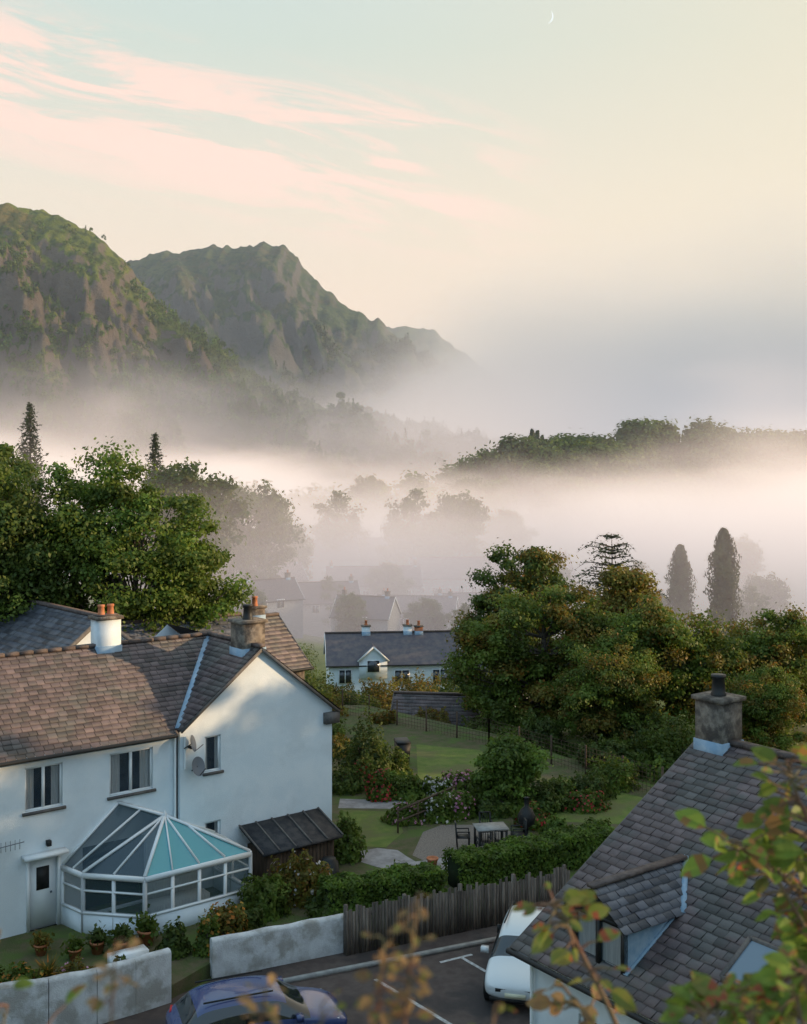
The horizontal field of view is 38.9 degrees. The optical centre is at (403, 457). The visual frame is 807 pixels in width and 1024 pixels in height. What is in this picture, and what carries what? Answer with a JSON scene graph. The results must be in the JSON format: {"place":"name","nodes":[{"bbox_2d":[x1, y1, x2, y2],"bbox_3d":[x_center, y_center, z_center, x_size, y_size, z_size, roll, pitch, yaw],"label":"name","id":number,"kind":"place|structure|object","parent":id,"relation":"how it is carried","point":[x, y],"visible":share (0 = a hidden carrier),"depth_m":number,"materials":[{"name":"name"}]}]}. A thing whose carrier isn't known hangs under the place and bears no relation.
{"place":"outdoors","nodes":[
{"label":"outdoors","id":0,"kind":"place"},
{"bbox_2d":[0,203,484,501],"bbox_3d":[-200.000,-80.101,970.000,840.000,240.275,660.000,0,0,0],"label":"hill","id":1,"kind":"structure","parent":0,"point":[67,283],"depth_m":768.83,"materials":[{"name":"plant"}]},
{"bbox_2d":[0,220,505,494],"bbox_3d":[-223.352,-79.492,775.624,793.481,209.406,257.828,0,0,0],"label":"hillside trees","id":2,"kind":"object","parent":1,"relation":"on","point":[392,440],"visible":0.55,"depth_m":748.77,"materials":[{"name":"green plant"}]},
{"bbox_2d":[104,925,529,1023],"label":"road","id":3,"kind":"structure","parent":0,"point":[455,995],"depth_m":29.90,"materials":[{"name":"asphalt"}]},
{"bbox_2d":[0,948,170,1023],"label":"garden wall","id":4,"kind":"structure","parent":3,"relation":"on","point":[41,1001],"depth_m":27.69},
{"bbox_2d":[165,970,346,1023],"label":"parked car","id":5,"kind":"object","parent":3,"relation":"on","point":[216,1002],"visible":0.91,"depth_m":26.29,"materials":[{"name":"blue paint"}]},
{"bbox_2d":[283,936,495,982],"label":"kerb","id":6,"kind":"structure","parent":3,"relation":"on","point":[302,977],"depth_m":30.99,"materials":[{"name":"concrete"}]},
{"bbox_2d":[343,864,569,955],"bbox_3d":[1.703,13.101,33.253,7.385,1.377,0.182,0,0,-26],"label":"timber fence","id":7,"kind":"object","parent":3,"relation":"on","point":[460,910],"visible":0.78,"depth_m":32.96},
{"bbox_2d":[481,901,544,1004],"bbox_3d":[3.252,13.043,30.201,2.160,1.595,4.140,0,0,14],"label":"parked car","id":8,"kind":"object","parent":3,"relation":"on","point":[506,978],"visible":0.51,"depth_m":28.89,"materials":[{"name":"white paint"}]},
{"bbox_2d":[0,705,651,998],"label":"garden ground","id":9,"kind":"structure","parent":0,"point":[189,971],"depth_m":39.48,"materials":[{"name":"plant"}]},
{"bbox_2d":[7,436,257,636],"bbox_3d":[-11.984,6.508,49.575,11.108,14.866,8.575,0,0,0],"label":"broadleaf tree","id":10,"kind":"object","parent":9,"relation":"on","point":[182,559],"visible":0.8,"depth_m":48.55,"materials":[{"name":"green plant"}]},
{"bbox_2d":[61,801,251,937],"bbox_3d":[-7.194,11.970,33.525,4.949,3.460,2.460,0,0,-38],"label":"conservatory","id":11,"kind":"object","parent":9,"relation":"on","point":[164,858],"visible":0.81,"depth_m":33.06,"materials":[{"name":"white plastic"}]},
{"bbox_2d":[154,916,193,960],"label":"shrub","id":12,"kind":"object","parent":9,"relation":"on","point":[176,943],"visible":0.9,"depth_m":30.75,"materials":[{"name":"green plant"}]},
{"bbox_2d":[121,612,242,638],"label":"slate roofed house","id":13,"kind":"structure","parent":9,"relation":"on","point":[141,632],"depth_m":48.63,"materials":[{"name":"stone"}]},
{"bbox_2d":[191,910,220,957],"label":"flowering shrub","id":14,"kind":"object","parent":9,"relation":"on","point":[208,929],"visible":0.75,"depth_m":30.83,"materials":[{"name":"green plant"}]},
{"bbox_2d":[196,899,252,940],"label":"flowering shrub","id":15,"kind":"object","parent":9,"relation":"on","point":[228,918],"visible":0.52,"depth_m":31.43,"materials":[{"name":"green plant"}]},
{"bbox_2d":[236,873,291,922],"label":"shrub","id":16,"kind":"object","parent":9,"relation":"on","point":[263,891],"visible":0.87,"depth_m":33.34,"materials":[{"name":"green plant"}]},
{"bbox_2d":[210,913,342,977],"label":"garden wall","id":17,"kind":"structure","parent":9,"relation":"on","point":[267,947],"depth_m":30.95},
{"bbox_2d":[239,807,343,882],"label":"garden shed","id":18,"kind":"structure","parent":9,"relation":"on","point":[316,832],"depth_m":36.50,"materials":[{"name":"wood"}]},
{"bbox_2d":[295,671,304,679],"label":"walls","id":19,"kind":"structure","parent":9,"relation":"on","point":[301,674],"depth_m":50.52,"materials":[{"name":"stone"}]},
{"bbox_2d":[128,612,313,671],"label":"roof","id":20,"kind":"structure","parent":19,"relation":"on","point":[282,645],"depth_m":51.02,"materials":[{"name":"tile"}]},
{"bbox_2d":[267,848,333,908],"bbox_3d":[-3.130,12.680,34.586,2.064,1.765,1.534,0,0,0],"label":"shrub","id":21,"kind":"object","parent":9,"relation":"on","point":[301,876],"visible":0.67,"depth_m":34.30,"materials":[{"name":"green plant"}]},
{"bbox_2d":[334,810,367,865],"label":"shrub","id":22,"kind":"object","parent":9,"relation":"on","point":[349,846],"visible":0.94,"depth_m":37.91,"materials":[{"name":"green plant"}]},
{"bbox_2d":[332,761,369,795],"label":"shrub","id":23,"kind":"object","parent":9,"relation":"on","point":[342,782],"visible":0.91,"depth_m":45.66,"materials":[{"name":"green plant"}]},
{"bbox_2d":[332,701,402,776],"bbox_3d":[-1.559,11.874,47.707,2.861,3.377,2.774,0,0,-42],"label":"shrub","id":24,"kind":"object","parent":9,"relation":"on","point":[375,754],"visible":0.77,"depth_m":47.19,"materials":[{"name":"green plant"}]},
{"bbox_2d":[338,810,402,846],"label":"lawn","id":25,"kind":"structure","parent":9,"relation":"on","point":[376,831],"depth_m":41.49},
{"bbox_2d":[316,859,448,915],"bbox_3d":[-0.610,12.907,33.955,4.025,1.443,1.288,0,0,-24],"label":"hedge","id":26,"kind":"object","parent":9,"relation":"on","point":[393,882],"visible":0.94,"depth_m":33.62,"materials":[{"name":"green plant"}]},
{"bbox_2d":[359,848,450,869],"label":"garden path","id":27,"kind":"structure","parent":9,"relation":"on","point":[380,857],"depth_m":38.28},
{"bbox_2d":[419,791,458,824],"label":"flowering shrub","id":28,"kind":"object","parent":9,"relation":"on","point":[438,811],"visible":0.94,"depth_m":42.11,"materials":[{"name":"green plant"}]},
{"bbox_2d":[416,744,492,780],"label":"lawn","id":29,"kind":"structure","parent":9,"relation":"on","point":[433,762],"depth_m":50.66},
{"bbox_2d":[413,825,517,859],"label":"patio","id":30,"kind":"structure","parent":9,"relation":"on","point":[436,841],"depth_m":40.19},
{"bbox_2d":[342,689,663,790],"bbox_3d":[3.888,13.075,52.846,1.152,1.750,20.227,0,0,-42],"label":"wire fence","id":31,"kind":"object","parent":9,"relation":"on","point":[518,731],"visible":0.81,"depth_m":54.27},
{"bbox_2d":[469,730,554,801],"bbox_3d":[4.116,12.027,44.039,3.344,2.875,3.146,0,0,0],"label":"garden tree","id":32,"kind":"object","parent":9,"relation":"on","point":[513,762],"visible":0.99,"depth_m":43.45,"materials":[{"name":"green plant"}]},
{"bbox_2d":[441,819,613,890],"bbox_3d":[4.247,12.971,37.111,6.580,1.444,1.405,0,0,-29],"label":"hedge","id":33,"kind":"object","parent":9,"relation":"on","point":[572,846],"visible":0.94,"depth_m":36.48,"materials":[{"name":"green plant"}]},
{"bbox_2d":[510,708,577,757],"bbox_3d":[6.454,13.043,54.000,3.340,2.227,3.458,0,0,-12],"label":"shrub","id":34,"kind":"object","parent":9,"relation":"on","point":[543,726],"visible":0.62,"depth_m":53.48,"materials":[{"name":"green plant"}]},
{"bbox_2d":[515,778,573,814],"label":"shrub","id":35,"kind":"object","parent":9,"relation":"on","point":[551,800],"visible":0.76,"depth_m":43.24,"materials":[{"name":"green plant"}]},
{"bbox_2d":[561,786,611,813],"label":"flowering shrub","id":36,"kind":"object","parent":9,"relation":"on","point":[583,802],"visible":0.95,"depth_m":43.34,"materials":[{"name":"green plant"}]},
{"bbox_2d":[547,779,642,823],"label":"lawn","id":37,"kind":"structure","parent":9,"relation":"on","point":[623,805],"depth_m":43.24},
{"bbox_2d":[581,755,642,794],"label":"shrub","id":38,"kind":"object","parent":37,"relation":"on","point":[612,770],"visible":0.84,"depth_m":46.15,"materials":[{"name":"green plant"}]},
{"bbox_2d":[574,734,644,781],"bbox_3d":[8.906,13.119,50.022,3.515,1.860,3.464,0,0,0],"label":"shrub","id":39,"kind":"object","parent":9,"relation":"on","point":[617,748],"visible":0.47,"depth_m":49.57,"materials":[{"name":"green plant"}]},
{"bbox_2d":[126,241,534,439],"bbox_3d":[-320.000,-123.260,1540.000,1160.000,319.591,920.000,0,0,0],"label":"hill","id":40,"kind":"structure","parent":0,"point":[260,308],"depth_m":1342.21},
{"bbox_2d":[266,323,547,442],"bbox_3d":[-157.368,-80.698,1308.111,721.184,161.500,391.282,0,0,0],"label":"hillside trees","id":41,"kind":"object","parent":40,"relation":"on","point":[476,404],"visible":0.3,"depth_m":1283.59,"materials":[{"name":"green plant"}]},
{"bbox_2d":[0,0,806,441],"label":"sky","id":42,"kind":"structure","parent":0,"point":[601,205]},
{"bbox_2d":[62,461,806,990],"bbox_3d":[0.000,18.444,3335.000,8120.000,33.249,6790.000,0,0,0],"label":"ground","id":43,"kind":"structure","parent":0,"point":[782,539],"depth_m":397.78,"materials":[{"name":"green plant"}]},
{"bbox_2d":[14,402,52,513],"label":"conifer tree","id":44,"kind":"object","parent":43,"relation":"on","point":[32,442],"visible":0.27,"depth_m":181.68,"materials":[{"name":"green plant"}]},
{"bbox_2d":[0,442,105,622],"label":"broadleaf tree","id":45,"kind":"object","parent":43,"relation":"on","point":[20,558],"visible":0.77,"depth_m":47.60,"materials":[{"name":"green plant"}]},
{"bbox_2d":[77,632,125,644],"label":"walls","id":46,"kind":"structure","parent":43,"relation":"on","point":[86,639],"depth_m":43.11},
{"bbox_2d":[0,598,131,652],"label":"roof","id":47,"kind":"structure","parent":46,"relation":"on","point":[42,624],"depth_m":44.84,"materials":[{"name":"stone"}]},
{"bbox_2d":[86,938,140,1023],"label":"foreground plant","id":48,"kind":"object","parent":43,"relation":"on","point":[96,1003],"visible":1,"depth_m":1.25,"materials":[{"name":"brown plant"}]},
{"bbox_2d":[0,625,331,938],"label":"walls","id":49,"kind":"structure","parent":43,"relation":"on","point":[262,714],"depth_m":35.98,"materials":[{"name":"paint"}]},
{"bbox_2d":[21,734,223,932],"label":"windows and door","id":50,"kind":"structure","parent":49,"relation":"attached to","point":[131,771],"depth_m":33.06,"materials":[{"name":"white plastic"}]},
{"bbox_2d":[0,623,340,766],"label":"roof","id":51,"kind":"structure","parent":49,"relation":"on","point":[58,702],"depth_m":35.38,"materials":[{"name":"brown"}]},
{"bbox_2d":[88,604,267,656],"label":"chimneys","id":52,"kind":"object","parent":51,"relation":"on","point":[247,628],"visible":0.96,"depth_m":37.02,"materials":[{"name":"stone"}]},
{"bbox_2d":[112,456,259,580],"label":"broadleaf tree","id":53,"kind":"object","parent":43,"relation":"on","point":[185,479],"visible":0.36,"depth_m":173.69,"materials":[{"name":"green plant"}]},
{"bbox_2d":[207,479,311,587],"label":"broadleaf tree","id":54,"kind":"object","parent":43,"relation":"on","point":[272,516],"visible":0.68,"depth_m":197.61,"materials":[{"name":"green plant"}]},
{"bbox_2d":[234,584,302,637],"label":"walls","id":55,"kind":"structure","parent":43,"relation":"on","point":[291,614],"depth_m":176.04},
{"bbox_2d":[241,577,305,602],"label":"roof","id":56,"kind":"structure","parent":55,"relation":"on","point":[274,589],"depth_m":176.39,"materials":[{"name":"stone"}]},
{"bbox_2d":[303,604,332,636],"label":"walls","id":57,"kind":"structure","parent":43,"relation":"on","point":[313,625],"depth_m":196.29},
{"bbox_2d":[297,580,360,604],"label":"roof","id":58,"kind":"structure","parent":57,"relation":"on","point":[312,595],"depth_m":198.67,"materials":[{"name":"stone"}]},
{"bbox_2d":[305,560,359,581],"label":"walls","id":59,"kind":"structure","parent":43,"relation":"on","point":[318,566],"depth_m":279.08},
{"bbox_2d":[306,539,360,560],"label":"roof","id":60,"kind":"structure","parent":59,"relation":"on","point":[349,552],"depth_m":281.89,"materials":[{"name":"stone"}]},
{"bbox_2d":[308,490,372,565],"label":"broadleaf tree","id":61,"kind":"object","parent":43,"relation":"on","point":[327,529],"visible":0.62,"depth_m":288.05,"materials":[{"name":"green plant"}]},
{"bbox_2d":[329,592,368,631],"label":"broadleaf tree","id":62,"kind":"object","parent":43,"relation":"on","point":[352,606],"visible":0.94,"depth_m":170.69,"materials":[{"name":"green plant"}]},
{"bbox_2d":[331,602,399,631],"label":"walls","id":63,"kind":"structure","parent":43,"relation":"on","point":[392,623],"depth_m":173.70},
{"bbox_2d":[329,594,401,620],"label":"roof","id":64,"kind":"structure","parent":63,"relation":"on","point":[379,608],"depth_m":173.72,"materials":[{"name":"stone"}]},
{"bbox_2d":[354,932,411,1023],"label":"foreground plant","id":65,"kind":"object","parent":43,"relation":"on","point":[364,1002],"visible":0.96,"depth_m":1.25,"materials":[{"name":"brown plant"}]},
{"bbox_2d":[360,560,416,594],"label":"broadleaf tree","id":66,"kind":"object","parent":43,"relation":"on","point":[386,575],"visible":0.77,"depth_m":238.72,"materials":[{"name":"green plant"}]},
{"bbox_2d":[360,586,421,595],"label":"walls","id":67,"kind":"structure","parent":43,"relation":"on","point":[416,590],"depth_m":241.80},
{"bbox_2d":[325,565,422,586],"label":"roof","id":68,"kind":"structure","parent":67,"relation":"on","point":[339,573],"depth_m":243.37,"materials":[{"name":"stone"}]},
{"bbox_2d":[323,619,463,697],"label":"white cottage","id":69,"kind":"structure","parent":43,"relation":"on","point":[365,653],"depth_m":99.31,"materials":[{"name":"stone"}]},
{"bbox_2d":[338,642,447,684],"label":"windows","id":70,"kind":"structure","parent":69,"relation":"in","point":[372,657],"depth_m":98.07,"materials":[{"name":"white plastic"}]},
{"bbox_2d":[370,488,451,564],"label":"broadleaf tree","id":71,"kind":"object","parent":43,"relation":"on","point":[413,534],"visible":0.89,"depth_m":282.02,"materials":[{"name":"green plant"}]},
{"bbox_2d":[386,891,435,1023],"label":"foreground plant","id":72,"kind":"object","parent":43,"relation":"on","point":[423,1013],"visible":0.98,"depth_m":1.25,"materials":[{"name":"brown plant"}]},
{"bbox_2d":[400,595,452,629],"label":"broadleaf tree","id":73,"kind":"object","parent":43,"relation":"on","point":[425,612],"visible":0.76,"depth_m":182.06,"materials":[{"name":"green plant"}]},
{"bbox_2d":[390,691,482,726],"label":"outbuilding","id":74,"kind":"structure","parent":43,"relation":"on","point":[438,700],"depth_m":61.96,"materials":[{"name":"stone"}]},
{"bbox_2d":[409,563,499,594],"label":"walls","id":75,"kind":"structure","parent":43,"relation":"on","point":[453,584],"depth_m":258.88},
{"bbox_2d":[408,556,513,579],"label":"roof","id":76,"kind":"structure","parent":75,"relation":"on","point":[445,567],"depth_m":261.63,"materials":[{"name":"stone"}]},
{"bbox_2d":[422,489,493,556],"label":"broadleaf tree","id":77,"kind":"object","parent":43,"relation":"on","point":[461,520],"visible":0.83,"depth_m":285.65,"materials":[{"name":"green plant"}]},
{"bbox_2d":[434,475,509,542],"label":"broadleaf tree","id":78,"kind":"object","parent":43,"relation":"on","point":[490,500],"visible":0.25,"depth_m":387.31,"materials":[{"name":"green plant"}]},
{"bbox_2d":[460,692,533,735],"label":"shrub","id":79,"kind":"object","parent":43,"relation":"on","point":[500,708],"visible":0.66,"depth_m":57.47,"materials":[{"name":"green plant"}]},
{"bbox_2d":[479,507,540,555],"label":"broadleaf tree","id":80,"kind":"object","parent":43,"relation":"on","point":[507,519],"visible":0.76,"depth_m":327.66,"materials":[{"name":"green plant"}]},
{"bbox_2d":[448,539,580,650],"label":"broadleaf tree","id":81,"kind":"object","parent":43,"relation":"on","point":[538,564],"visible":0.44,"depth_m":84.13,"materials":[{"name":"green plant"}]},
{"bbox_2d":[232,415,806,546],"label":"woodland","id":82,"kind":"object","parent":43,"relation":"on","point":[620,483],"visible":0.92,"depth_m":450.79,"materials":[{"name":"green plant"}]},
{"bbox_2d":[437,580,618,731],"bbox_3d":[7.087,10.489,60.026,10.631,8.174,8.062,0,0,0],"label":"broadleaf tree","id":83,"kind":"object","parent":43,"relation":"on","point":[513,661],"visible":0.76,"depth_m":58.67,"materials":[{"name":"green plant"}]},
{"bbox_2d":[526,980,601,1023],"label":"foreground plant","id":84,"kind":"object","parent":43,"relation":"on","point":[538,1001],"visible":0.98,"depth_m":1.94,"materials":[{"name":"green plant"}]},
{"bbox_2d":[511,882,636,1023],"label":"foreground plant","id":85,"kind":"object","parent":43,"relation":"on","point":[622,998],"visible":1,"depth_m":1.93,"materials":[{"name":"green plant"}]},
{"bbox_2d":[534,961,657,1023],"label":"walls","id":86,"kind":"structure","parent":43,"relation":"on","point":[543,980],"depth_m":23.49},
{"bbox_2d":[506,739,806,1023],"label":"roof","id":87,"kind":"structure","parent":86,"relation":"on","point":[711,929],"depth_m":24.20,"materials":[{"name":"black"}]},
{"bbox_2d":[563,854,687,976],"bbox_3d":[4.914,9.412,23.708,2.942,1.754,1.853,0,0,-37],"label":"dormer","id":88,"kind":"object","parent":87,"relation":"on","point":[646,904],"visible":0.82,"depth_m":22.99,"materials":[{"name":"grey tile"}]},
{"bbox_2d":[691,673,745,755],"bbox_3d":[7.607,6.300,27.598,0.890,2.100,0.940,0,0,-37],"label":"chimney","id":89,"kind":"object","parent":87,"relation":"on","point":[718,717],"visible":0.94,"depth_m":27.36,"materials":[{"name":"stone"}]},
{"bbox_2d":[719,936,788,991],"bbox_3d":[6.558,9.460,21.224,0.955,0.602,0.990,0,0,-37],"label":"skylight","id":90,"kind":"object","parent":87,"relation":"on","point":[750,953],"visible":0.49,"depth_m":21.42,"materials":[{"name":"glass"}]},
{"bbox_2d":[553,626,673,743],"bbox_3d":[9.851,11.144,54.937,6.298,5.942,5.975,0,0,-9],"label":"broadleaf tree","id":91,"kind":"object","parent":43,"relation":"on","point":[598,693],"visible":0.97,"depth_m":53.59,"materials":[{"name":"green plant"}]},
{"bbox_2d":[560,532,669,636],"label":"cedar tree","id":92,"kind":"object","parent":43,"relation":"on","point":[611,548],"visible":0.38,"depth_m":100.90,"materials":[{"name":"green plant"}]},
{"bbox_2d":[591,561,667,626],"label":"broadleaf tree","id":93,"kind":"object","parent":43,"relation":"on","point":[625,583],"visible":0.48,"depth_m":88.94,"materials":[{"name":"green plant"}]},
{"bbox_2d":[582,684,690,751],"bbox_3d":[10.916,12.402,54.255,4.778,3.513,5.170,0,0,34],"label":"shrub","id":94,"kind":"object","parent":43,"relation":"on","point":[638,729],"visible":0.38,"depth_m":53.26,"materials":[{"name":"green plant"}]},
{"bbox_2d":[631,709,694,783],"bbox_3d":[11.885,12.461,50.068,4.845,3.176,4.792,0,0,0],"label":"shrub","id":95,"kind":"object","parent":43,"relation":"on","point":[660,755],"visible":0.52,"depth_m":49.45,"materials":[{"name":"green plant"}]},
{"bbox_2d":[664,544,698,630],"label":"cypress tree","id":96,"kind":"object","parent":43,"relation":"on","point":[679,589],"visible":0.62,"depth_m":152.95,"materials":[{"name":"green plant"}]},
{"bbox_2d":[598,589,765,729],"bbox_3d":[13.587,10.540,57.907,8.108,7.650,7.692,0,0,40],"label":"broadleaf tree","id":97,"kind":"object","parent":43,"relation":"on","point":[692,660],"visible":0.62,"depth_m":56.54,"materials":[{"name":"green plant"}]},
{"bbox_2d":[659,970,763,1023],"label":"foreground plant","id":98,"kind":"object","parent":43,"relation":"on","point":[676,1010],"visible":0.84,"depth_m":1.73,"materials":[{"name":"green plant"}]},
{"bbox_2d":[703,527,743,636],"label":"cypress tree","id":99,"kind":"object","parent":43,"relation":"on","point":[725,579],"visible":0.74,"depth_m":136.00,"materials":[{"name":"green plant"}]},
{"bbox_2d":[703,533,767,604],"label":"broadleaf tree","id":100,"kind":"object","parent":43,"relation":"on","point":[750,560],"visible":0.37,"depth_m":237.52,"materials":[{"name":"green plant"}]},
{"bbox_2d":[674,808,806,941],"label":"foreground plant","id":101,"kind":"object","parent":43,"relation":"on","point":[720,840],"visible":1,"depth_m":2.20,"materials":[{"name":"green plant"}]},
{"bbox_2d":[686,976,797,1023],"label":"foreground plant","id":102,"kind":"object","parent":43,"relation":"on","point":[707,988],"visible":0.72,"depth_m":1.71,"materials":[{"name":"green plant"}]},
{"bbox_2d":[694,659,806,751],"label":"broadleaf tree","id":103,"kind":"object","parent":43,"relation":"on","point":[764,713],"visible":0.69,"depth_m":51.99,"materials":[{"name":"green plant"}]},
{"bbox_2d":[718,602,806,730],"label":"broadleaf tree","id":104,"kind":"object","parent":43,"relation":"on","point":[783,641],"visible":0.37,"depth_m":58.41,"materials":[{"name":"green plant"}]},
{"bbox_2d":[736,571,794,622],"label":"broadleaf tree","id":105,"kind":"object","parent":43,"relation":"on","point":[776,590],"visible":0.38,"depth_m":188.46,"materials":[{"name":"green plant"}]},
{"bbox_2d":[733,744,806,932],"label":"foreground plant","id":106,"kind":"object","parent":43,"relation":"on","point":[775,805],"visible":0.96,"depth_m":2.21,"materials":[{"name":"green plant"}]},
{"bbox_2d":[736,834,806,933],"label":"foreground plant","id":107,"kind":"object","parent":43,"relation":"on","point":[761,885],"visible":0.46,"depth_m":2.30,"materials":[{"name":"green plant"}]},
{"bbox_2d":[736,797,806,901],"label":"foreground plant","id":108,"kind":"object","parent":43,"relation":"on","point":[746,821],"visible":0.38,"depth_m":2.29,"materials":[{"name":"green plant"}]},
{"bbox_2d":[753,941,806,1023],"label":"foreground plant","id":109,"kind":"object","parent":43,"relation":"on","point":[777,969],"visible":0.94,"depth_m":1.72,"materials":[{"name":"green plant"}]},
{"bbox_2d":[387,326,576,438],"bbox_3d":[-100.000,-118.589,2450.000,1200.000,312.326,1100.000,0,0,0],"label":"hill","id":110,"kind":"structure","parent":0,"point":[488,387],"depth_m":2278.11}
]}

